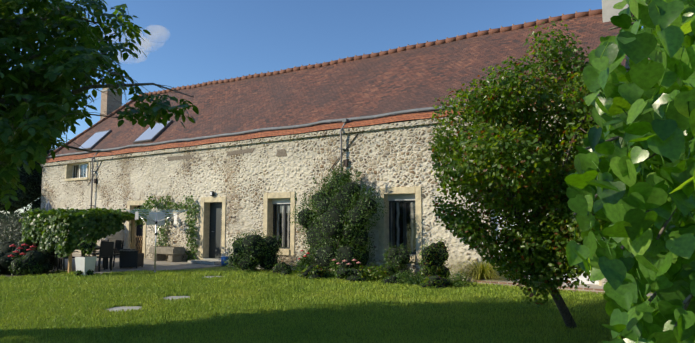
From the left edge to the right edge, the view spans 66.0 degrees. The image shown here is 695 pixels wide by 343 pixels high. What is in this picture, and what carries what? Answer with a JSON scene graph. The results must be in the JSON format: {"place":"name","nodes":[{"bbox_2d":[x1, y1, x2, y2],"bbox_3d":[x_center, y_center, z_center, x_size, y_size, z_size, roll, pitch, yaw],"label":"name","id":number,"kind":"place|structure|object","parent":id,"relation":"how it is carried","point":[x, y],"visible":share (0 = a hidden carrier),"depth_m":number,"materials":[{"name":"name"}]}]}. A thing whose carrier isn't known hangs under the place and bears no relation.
{"place":"outdoors","nodes":[
{"label":"outdoors","id":0,"kind":"place"},
{"bbox_2d":[0,238,21,253],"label":"flowerbed shrub","id":1,"kind":"object","parent":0,"point":[5,244],"depth_m":17.26,"materials":[{"name":"green plant"}]},
{"bbox_2d":[0,211,62,265],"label":"terrace hedge","id":2,"kind":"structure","parent":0,"point":[18,223],"depth_m":18.83,"materials":[{"name":"green plant"}]},
{"bbox_2d":[85,225,124,256],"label":"stone block wall","id":3,"kind":"structure","parent":0,"point":[119,235],"depth_m":23.24,"materials":[{"name":"beige stone"}]},
{"bbox_2d":[50,253,221,273],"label":"terrace paving","id":4,"kind":"structure","parent":0,"point":[160,265],"depth_m":18.71,"materials":[{"name":"grey stone"}]},
{"bbox_2d":[45,201,51,210],"bbox_3d":[-12.670,2.461,22.582,0.500,2.450,0.500,-3,-6,34],"label":"closed parasol","id":5,"kind":"object","parent":4,"relation":"on","point":[48,206],"visible":0.25,"depth_m":22.61,"materials":[{"name":"grey fabric"}]},
{"bbox_2d":[48,250,61,269],"bbox_3d":[-9.652,2.747,17.467,0.500,0.929,0.498,-3,-6,34],"label":"garden chair","id":6,"kind":"object","parent":4,"relation":"on","point":[55,261],"visible":0.17,"depth_m":17.50,"materials":[{"name":"wicker"}]},
{"bbox_2d":[56,242,77,271],"bbox_3d":[-8.911,2.702,16.958,0.500,0.929,0.498,-3,-6,34],"label":"garden chair","id":7,"kind":"object","parent":4,"relation":"on","point":[64,258],"visible":0.33,"depth_m":16.89,"materials":[{"name":"wicker"}]},
{"bbox_2d":[58,246,107,268],"bbox_3d":[-8.828,2.870,17.860,1.700,0.752,0.950,-3,-6,34],"label":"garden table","id":8,"kind":"object","parent":4,"relation":"on","point":[98,248],"visible":0.1,"depth_m":17.73,"materials":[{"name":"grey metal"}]},
{"bbox_2d":[32,217,136,272],"bbox_3d":[-8.828,2.383,17.903,2.600,1.790,2.400,-3,-6,34],"label":"pergola frame","id":9,"kind":"object","parent":4,"relation":"on","point":[131,245],"visible":0.12,"depth_m":18.08,"materials":[{"name":"brown wood"}]},
{"bbox_2d":[19,207,145,257],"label":"pergola vine leaves","id":10,"kind":"object","parent":9,"relation":"attached to","point":[47,230],"visible":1,"depth_m":16.80,"materials":[{"name":"green plant"}]},
{"bbox_2d":[88,239,108,266],"bbox_3d":[-8.744,2.861,18.777,0.500,0.929,0.498,-3,-6,34],"label":"garden chair","id":11,"kind":"object","parent":4,"relation":"on","point":[102,240],"visible":0.35,"depth_m":18.87,"materials":[{"name":"wicker"}]},
{"bbox_2d":[93,242,113,271],"bbox_3d":[-7.865,2.724,17.206,0.498,0.929,0.500,-3,-6,34],"label":"garden chair","id":12,"kind":"object","parent":4,"relation":"on","point":[106,250],"visible":0.9,"depth_m":17.11,"materials":[{"name":"wicker"}]},
{"bbox_2d":[102,240,123,268],"bbox_3d":[-8.003,2.817,18.268,0.500,0.929,0.498,-3,-6,34],"label":"garden chair","id":13,"kind":"object","parent":4,"relation":"on","point":[118,245],"visible":0.62,"depth_m":18.39,"materials":[{"name":"wicker"}]},
{"bbox_2d":[119,249,143,267],"bbox_3d":[-7.360,2.950,18.238,0.622,0.659,0.646,0,-5,0],"label":"rattan armchair","id":14,"kind":"object","parent":4,"relation":"on","point":[130,258],"visible":1,"depth_m":17.97,"materials":[{"name":"black wicker"}]},
{"bbox_2d":[149,246,184,261],"bbox_3d":[-7.108,3.245,21.069,1.588,0.574,0.572,-3,-6,34],"label":"stone trough","id":15,"kind":"object","parent":4,"relation":"on","point":[174,254],"visible":0.94,"depth_m":20.77,"materials":[{"name":"stone"}]},
{"bbox_2d":[154,195,199,259],"bbox_3d":[-6.917,2.251,21.402,3.004,2.665,0.242,-3,-6,34],"label":"vine on wall","id":16,"kind":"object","parent":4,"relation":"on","point":[191,229],"depth_m":20.97,"materials":[{"name":"green plant"}]},
{"bbox_2d":[223,229,286,270],"bbox_3d":[-3.054,2.512,17.216,2.119,1.439,1.560,-3,-6,34],"label":"round shrub","id":17,"kind":"object","parent":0,"point":[259,256],"depth_m":16.86,"materials":[{"name":"green plant"}]},
{"bbox_2d":[0,0,650,217],"label":"sky","id":18,"kind":"structure","parent":0,"point":[190,42],"materials":[{"name":"blue"}]},
{"bbox_2d":[0,269,651,342],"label":"lawn grass","id":19,"kind":"structure","parent":0,"point":[250,306],"depth_m":9.46,"materials":[{"name":"green plant"}]},
{"bbox_2d":[298,182,374,269],"bbox_3d":[-0.405,1.703,16.041,2.798,2.840,1.194,-3,-6,34],"label":"bush","id":20,"kind":"object","parent":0,"point":[334,215],"depth_m":15.59,"materials":[{"name":"green plant"}]},
{"bbox_2d":[332,259,360,268],"bbox_3d":[-0.033,2.614,14.551,0.958,0.507,0.133,-3,-6,34],"label":"pink flower bed","id":21,"kind":"object","parent":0,"point":[349,264],"visible":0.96,"depth_m":14.49,"materials":[{"name":"pink plant"}]},
{"bbox_2d":[48,266,652,293],"bbox_3d":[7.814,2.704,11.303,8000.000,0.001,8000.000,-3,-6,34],"label":"patio edge","id":22,"kind":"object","parent":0,"point":[224,268],"depth_m":17.93,"materials":[{"name":"grey stone"}]},
{"bbox_2d":[8,243,36,268],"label":"red flowers","id":23,"kind":"object","parent":22,"relation":"on","point":[16,251],"visible":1,"depth_m":15.07,"materials":[{"name":"red plant"}]},
{"bbox_2d":[0,142,58,217],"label":"tree","id":24,"kind":"object","parent":22,"relation":"on","point":[37,190],"depth_m":29.45,"materials":[{"name":"green plant"}]},
{"bbox_2d":[0,271,61,276],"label":"flowerbed soil","id":25,"kind":"structure","parent":22,"relation":"on","point":[8,274],"depth_m":16.19,"materials":[{"name":"brown soil"}]},
{"bbox_2d":[0,250,22,273],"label":"flowerbed shrub","id":26,"kind":"object","parent":25,"relation":"on","point":[4,263],"depth_m":16.02,"materials":[{"name":"green plant"}]},
{"bbox_2d":[7,241,31,271],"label":"flowerbed shrub","id":27,"kind":"object","parent":25,"relation":"on","point":[20,250],"depth_m":16.76,"materials":[{"name":"green plant"}]},
{"bbox_2d":[8,255,42,274],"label":"flowerbed shrub","id":28,"kind":"object","parent":25,"relation":"on","point":[27,266],"depth_m":15.81,"materials":[{"name":"green plant"}]},
{"bbox_2d":[10,262,52,274],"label":"plants","id":29,"kind":"object","parent":25,"relation":"on","point":[26,273],"visible":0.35,"depth_m":15.90,"materials":[{"name":"green plant"}]},
{"bbox_2d":[23,248,54,272],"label":"flowerbed shrub","id":30,"kind":"object","parent":25,"relation":"on","point":[35,256],"depth_m":16.41,"materials":[{"name":"green plant"}]},
{"bbox_2d":[75,256,96,275],"bbox_3d":[-7.649,2.770,15.622,0.420,0.560,0.420,-2,-5,23],"label":"white planter","id":31,"kind":"object","parent":22,"relation":"on","point":[84,264],"visible":0.69,"depth_m":15.47,"materials":[{"name":"paint"}]},
{"bbox_2d":[74,240,96,274],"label":"planter plant","id":32,"kind":"object","parent":31,"relation":"on","point":[87,251],"depth_m":15.55,"materials":[{"name":"green plant"}]},
{"bbox_2d":[0,0,198,210],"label":"tree branches","id":33,"kind":"object","parent":22,"relation":"on","point":[76,91],"visible":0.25,"depth_m":7.20,"materials":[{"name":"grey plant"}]},
{"bbox_2d":[126,209,186,272],"bbox_3d":[-5.930,2.170,16.545,1.499,1.978,1.499,4,-6,-35],"label":"rotary clothes airer","id":34,"kind":"object","parent":22,"relation":"on","point":[156,218],"visible":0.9,"depth_m":16.82,"materials":[{"name":"silver metal"}]},
{"bbox_2d":[105,276,222,311],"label":"stepping stones","id":35,"kind":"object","parent":22,"relation":"on","point":[133,307],"depth_m":10.11,"materials":[{"name":"stone"}]},
{"bbox_2d":[272,261,294,275],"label":"bed perennial","id":36,"kind":"object","parent":22,"relation":"on","point":[283,268],"depth_m":15.81,"materials":[{"name":"green plant"}]},
{"bbox_2d":[291,256,312,273],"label":"bed perennial","id":37,"kind":"object","parent":22,"relation":"on","point":[303,261],"visible":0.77,"depth_m":15.87,"materials":[{"name":"green plant"}]},
{"bbox_2d":[297,264,334,278],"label":"bed perennial","id":38,"kind":"object","parent":22,"relation":"on","point":[311,271],"depth_m":14.72,"materials":[{"name":"green plant"}]},
{"bbox_2d":[326,258,342,277],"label":"flowering plant","id":39,"kind":"object","parent":22,"relation":"on","point":[332,272],"visible":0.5,"depth_m":15.01,"materials":[{"name":"green plant"}]},
{"bbox_2d":[40,56,629,285],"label":"house walls","id":40,"kind":"structure","parent":22,"relation":"on","point":[399,150],"depth_m":19.03,"materials":[{"name":"beige stone"}]},
{"bbox_2d":[134,205,143,253],"bbox_3d":[-8.947,2.606,23.213,1.019,2.270,0.280,-3,-6,34],"label":"door","id":41,"kind":"structure","parent":40,"relation":"in","point":[139,238],"depth_m":23.39,"materials":[{"name":"brown wood"}]},
{"bbox_2d":[129,195,155,227],"bbox_3d":[-7.719,1.421,20.330,4.651,1.440,0.722,-18,-18,74],"label":"climbing vine","id":42,"kind":"object","parent":40,"relation":"attached to","point":[146,207],"depth_m":20.57,"materials":[{"name":"green plant"}]},
{"bbox_2d":[187,191,221,264],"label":"door","id":43,"kind":"structure","parent":40,"relation":"in","point":[215,232],"depth_m":20.58,"materials":[{"name":"grey wood"}]},
{"bbox_2d":[65,161,421,261],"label":"window surrounds","id":44,"kind":"object","parent":40,"relation":"in","point":[383,193],"visible":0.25,"depth_m":18.74,"materials":[{"name":"beige stone"}]},
{"bbox_2d":[72,163,415,253],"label":"house windows","id":45,"kind":"structure","parent":40,"relation":"in","point":[402,221],"depth_m":16.21,"materials":[{"name":"glass"}]},
{"bbox_2d":[87,131,428,185],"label":"wall patches","id":46,"kind":"object","parent":40,"relation":"in","point":[281,152],"visible":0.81,"depth_m":19.61,"materials":[{"name":"beige stone"}]},
{"bbox_2d":[46,90,562,207],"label":"house gutter downpipes","id":47,"kind":"object","parent":40,"relation":"attached to","point":[345,120],"visible":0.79,"depth_m":18.80,"materials":[{"name":"grey metal"}]},
{"bbox_2d":[46,11,635,162],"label":"house roof","id":48,"kind":"structure","parent":40,"relation":"on","point":[423,77],"depth_m":19.40,"materials":[{"name":"brown tile"}]},
{"bbox_2d":[100,88,123,119],"bbox_3d":[-13.938,-2.275,31.439,0.740,5.430,1.040,-3,-6,34],"label":"house chimney","id":49,"kind":"object","parent":48,"relation":"on","point":[109,104],"visible":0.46,"depth_m":31.27,"materials":[{"name":"white concrete"}]},
{"bbox_2d":[75,120,172,150],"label":"skylights","id":50,"kind":"object","parent":48,"relation":"in","point":[147,135],"visible":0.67,"depth_m":24.50,"materials":[{"name":"blue glass"}]},
{"bbox_2d":[39,9,601,163],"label":"roof ridge tiles","id":51,"kind":"object","parent":48,"relation":"on","point":[590,12],"visible":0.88,"depth_m":21.01,"materials":[{"name":"brown tile"}]},
{"bbox_2d":[602,0,632,21],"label":"house chimney","id":52,"kind":"object","parent":48,"relation":"on","point":[609,11],"visible":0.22,"depth_m":15.89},
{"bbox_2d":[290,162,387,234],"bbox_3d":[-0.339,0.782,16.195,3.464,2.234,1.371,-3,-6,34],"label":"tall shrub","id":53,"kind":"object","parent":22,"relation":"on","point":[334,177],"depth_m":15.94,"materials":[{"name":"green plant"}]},
{"bbox_2d":[334,266,372,281],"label":"bed perennial","id":54,"kind":"object","parent":22,"relation":"on","point":[355,274],"depth_m":14.19,"materials":[{"name":"green plant"}]},
{"bbox_2d":[354,261,390,280],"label":"bed perennial","id":55,"kind":"object","parent":22,"relation":"on","point":[371,274],"visible":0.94,"depth_m":14.17,"materials":[{"name":"green plant"}]},
{"bbox_2d":[379,274,402,284],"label":"bed perennial","id":56,"kind":"object","parent":22,"relation":"on","point":[392,278],"depth_m":13.55,"materials":[{"name":"green plant"}]},
{"bbox_2d":[393,270,427,285],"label":"bed perennial","id":57,"kind":"object","parent":22,"relation":"on","point":[413,279],"visible":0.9,"depth_m":13.36,"materials":[{"name":"green plant"}]},
{"bbox_2d":[417,275,451,288],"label":"bed perennial","id":58,"kind":"object","parent":22,"relation":"on","point":[436,279],"depth_m":12.71,"materials":[{"name":"green plant"}]},
{"bbox_2d":[445,269,473,287],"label":"bed perennial","id":59,"kind":"object","parent":22,"relation":"on","point":[461,282],"visible":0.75,"depth_m":13.03,"materials":[{"name":"green plant"}]},
{"bbox_2d":[449,255,519,282],"bbox_3d":[3.582,2.585,14.283,2.391,0.756,2.415,-3,-6,34],"label":"ornamental grass clump","id":60,"kind":"object","parent":22,"relation":"on","point":[480,272],"visible":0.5,"depth_m":13.96,"materials":[{"name":"green plant"}]},
{"bbox_2d":[428,20,652,328],"bbox_3d":[2.886,0.182,7.590,3.509,4.476,3.963,-3,-6,34],"label":"plum tree","id":61,"kind":"object","parent":22,"relation":"on","point":[516,174],"depth_m":7.12,"materials":[{"name":"green plant"}]},
{"bbox_2d":[564,0,694,342],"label":"catalpa tree leaves","id":62,"kind":"object","parent":22,"relation":"on","point":[655,85],"visible":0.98,"depth_m":2.85,"materials":[{"name":"green plant"}]},
{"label":"path kerb","id":63,"kind":"structure","parent":22,"relation":"on","visible":0},
{"bbox_2d":[221,252,229,265],"bbox_3d":[-4.339,3.121,19.090,0.500,0.466,0.316,-8,-9,58],"label":"watering can","id":64,"kind":"object","parent":63,"relation":"on","point":[223,263],"visible":0.71,"depth_m":19.05,"materials":[{"name":"blue plastic"}]},
{"bbox_2d":[382,242,413,277],"bbox_3d":[1.339,2.498,14.892,1.002,1.053,0.921,-3,-6,34],"label":"shrub","id":65,"kind":"object","parent":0,"point":[399,253],"depth_m":14.71,"materials":[{"name":"green plant"}]},
{"bbox_2d":[419,238,452,281],"bbox_3d":[2.256,2.337,13.953,0.845,1.212,0.877,-3,-6,34],"label":"shrub","id":66,"kind":"object","parent":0,"point":[437,263],"depth_m":13.78,"materials":[{"name":"green plant"}]},
{"bbox_2d":[474,210,604,292],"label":"gravel path","id":67,"kind":"structure","parent":0,"point":[596,286],"depth_m":13.06,"materials":[{"name":"beige gravel"}]},
{"bbox_2d":[573,4,694,342],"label":"catalpa boughs","id":68,"kind":"object","parent":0,"point":[686,301],"visible":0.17,"depth_m":3.00,"materials":[{"name":"brown wood"}]}
]}

